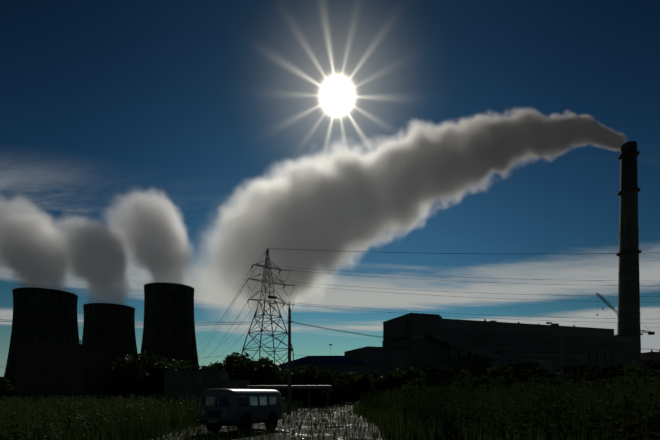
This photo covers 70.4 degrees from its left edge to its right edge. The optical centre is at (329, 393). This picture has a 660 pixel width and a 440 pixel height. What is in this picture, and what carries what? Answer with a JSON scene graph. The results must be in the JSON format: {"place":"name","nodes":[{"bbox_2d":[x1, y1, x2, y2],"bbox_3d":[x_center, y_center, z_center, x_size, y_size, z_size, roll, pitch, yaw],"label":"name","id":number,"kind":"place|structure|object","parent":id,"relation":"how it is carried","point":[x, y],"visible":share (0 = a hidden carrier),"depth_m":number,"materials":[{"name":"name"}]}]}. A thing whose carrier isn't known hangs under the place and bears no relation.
{"place":"outdoors","nodes":[
{"label":"outdoors","id":0,"kind":"place"},
{"bbox_2d":[140,400,388,439],"bbox_3d":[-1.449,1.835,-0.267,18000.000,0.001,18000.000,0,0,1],"label":"ground","id":1,"kind":"structure","parent":0,"point":[205,425],"depth_m":22.76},
{"bbox_2d":[4,285,79,379],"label":"cooling tower","id":2,"kind":"structure","parent":1,"relation":"on","point":[35,304],"depth_m":236.99,"materials":[{"name":"concrete"}]},
{"bbox_2d":[13,336,114,401],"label":"sheet metal shed","id":3,"kind":"structure","parent":1,"relation":"on","point":[48,369],"depth_m":56.46,"materials":[{"name":"grey metal"}]},
{"bbox_2d":[81,301,138,366],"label":"cooling tower","id":4,"kind":"structure","parent":1,"relation":"on","point":[119,338],"depth_m":305.46,"materials":[{"name":"concrete"}]},
{"bbox_2d":[141,281,198,367],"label":"cooling tower","id":5,"kind":"structure","parent":1,"relation":"on","point":[169,327],"depth_m":369.62,"materials":[{"name":"concrete"}]},
{"bbox_2d":[1,398,386,421],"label":"grass","id":6,"kind":"structure","parent":1,"relation":"on","point":[305,404],"depth_m":49.56,"materials":[{"name":"green plant"}]},
{"bbox_2d":[163,370,249,403],"bbox_3d":[-10.369,-0.054,39.936,7.000,3.780,3.094,0,0,5],"label":"box truck","id":7,"kind":"object","parent":1,"relation":"on","point":[184,384],"visible":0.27,"depth_m":38.83,"materials":[{"name":"paint"}]},
{"bbox_2d":[103,350,424,406],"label":"tree line","id":8,"kind":"object","parent":1,"relation":"on","point":[143,375],"visible":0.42,"depth_m":65.44,"materials":[{"name":"green plant"}]},
{"bbox_2d":[242,248,294,368],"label":"transmission pylon","id":9,"kind":"object","parent":1,"relation":"on","point":[269,304],"visible":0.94,"depth_m":127.83,"materials":[{"name":"metal"}]},
{"bbox_2d":[176,248,659,365],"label":"power lines","id":10,"kind":"object","parent":9,"relation":"attached to","point":[419,294],"visible":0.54,"depth_m":123.36,"materials":[{"name":"black metal"}]},
{"bbox_2d":[153,404,404,439],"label":"road verge tufts","id":11,"kind":"object","parent":1,"relation":"on","point":[302,415],"visible":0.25,"depth_m":21.58,"materials":[{"name":"green plant"}]},
{"bbox_2d":[249,385,331,409],"bbox_3d":[-5.424,0.444,52.132,11.195,2.782,1.500,0,0,1],"label":"pipeline on trestles","id":12,"kind":"object","parent":1,"relation":"on","point":[308,387],"visible":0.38,"depth_m":51.65,"materials":[{"name":"grey metal"}]},
{"bbox_2d":[0,394,657,439],"bbox_3d":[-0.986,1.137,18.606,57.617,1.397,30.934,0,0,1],"label":"grass","id":13,"kind":"structure","parent":1,"relation":"on","point":[391,427],"depth_m":15.77,"materials":[{"name":"green plant"}]},
{"bbox_2d":[0,359,659,400],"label":"scrub trees","id":14,"kind":"object","parent":1,"relation":"on","point":[7,388],"visible":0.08,"depth_m":95.00,"materials":[{"name":"green plant"}]},
{"bbox_2d":[279,344,410,375],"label":"building","id":15,"kind":"structure","parent":1,"relation":"on","point":[385,361],"depth_m":174.85,"materials":[{"name":"concrete"}]},
{"bbox_2d":[359,357,659,439],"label":"weeds","id":16,"kind":"object","parent":1,"relation":"on","point":[637,411],"visible":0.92,"depth_m":9.05,"materials":[{"name":"green plant"}]},
{"bbox_2d":[400,363,659,404],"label":"bushes","id":17,"kind":"object","parent":1,"relation":"on","point":[438,374],"visible":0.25,"depth_m":37.33,"materials":[{"name":"green plant"}]},
{"bbox_2d":[546,322,566,380],"bbox_3d":[29.723,-3.751,61.276,3.039,11.174,1.292,0,0,-35],"label":"street lamp","id":18,"kind":"object","parent":1,"relation":"on","point":[562,374],"visible":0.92,"depth_m":61.93,"materials":[{"name":"metal"}]},
{"bbox_2d":[0,319,659,350],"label":"lamp wires","id":19,"kind":"object","parent":18,"relation":"attached to","point":[303,324],"visible":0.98,"depth_m":43.68,"materials":[{"name":"grey"}]},
{"bbox_2d":[596,292,654,334],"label":"tower crane","id":20,"kind":"object","parent":1,"relation":"on","point":[649,332],"visible":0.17,"depth_m":420.95,"materials":[{"name":"grey metal"}]},
{"bbox_2d":[615,141,642,359],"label":"chimney","id":21,"kind":"object","parent":1,"relation":"on","point":[628,315],"visible":0.81,"depth_m":338.22,"materials":[{"name":"concrete"}]},
{"bbox_2d":[163,401,388,439],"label":"dirt road","id":22,"kind":"structure","parent":0,"point":[262,426],"depth_m":23.98,"materials":[{"name":"grey gravel"}]},
{"bbox_2d":[196,389,283,433],"bbox_3d":[-4.239,0.800,22.899,2.540,2.070,4.622,0,0,25],"label":"van","id":23,"kind":"object","parent":22,"relation":"on","point":[245,409],"visible":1,"depth_m":21.54,"materials":[{"name":"paint"}]},
{"bbox_2d":[268,296,293,413],"bbox_3d":[-4.611,-3.437,42.417,2.341,10.544,1.282,0,0,-22],"label":"street lamp","id":24,"kind":"object","parent":22,"relation":"on","point":[289,360],"visible":0.98,"depth_m":42.66,"materials":[{"name":"metal"}]},
{"bbox_2d":[0,0,659,376],"label":"sky","id":25,"kind":"structure","parent":0,"point":[142,141],"materials":[{"name":"blue"}]},
{"bbox_2d":[344,312,659,372],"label":"power station buildings","id":26,"kind":"structure","parent":0,"point":[485,343],"depth_m":232.76,"materials":[{"name":"black concrete"}]}
]}

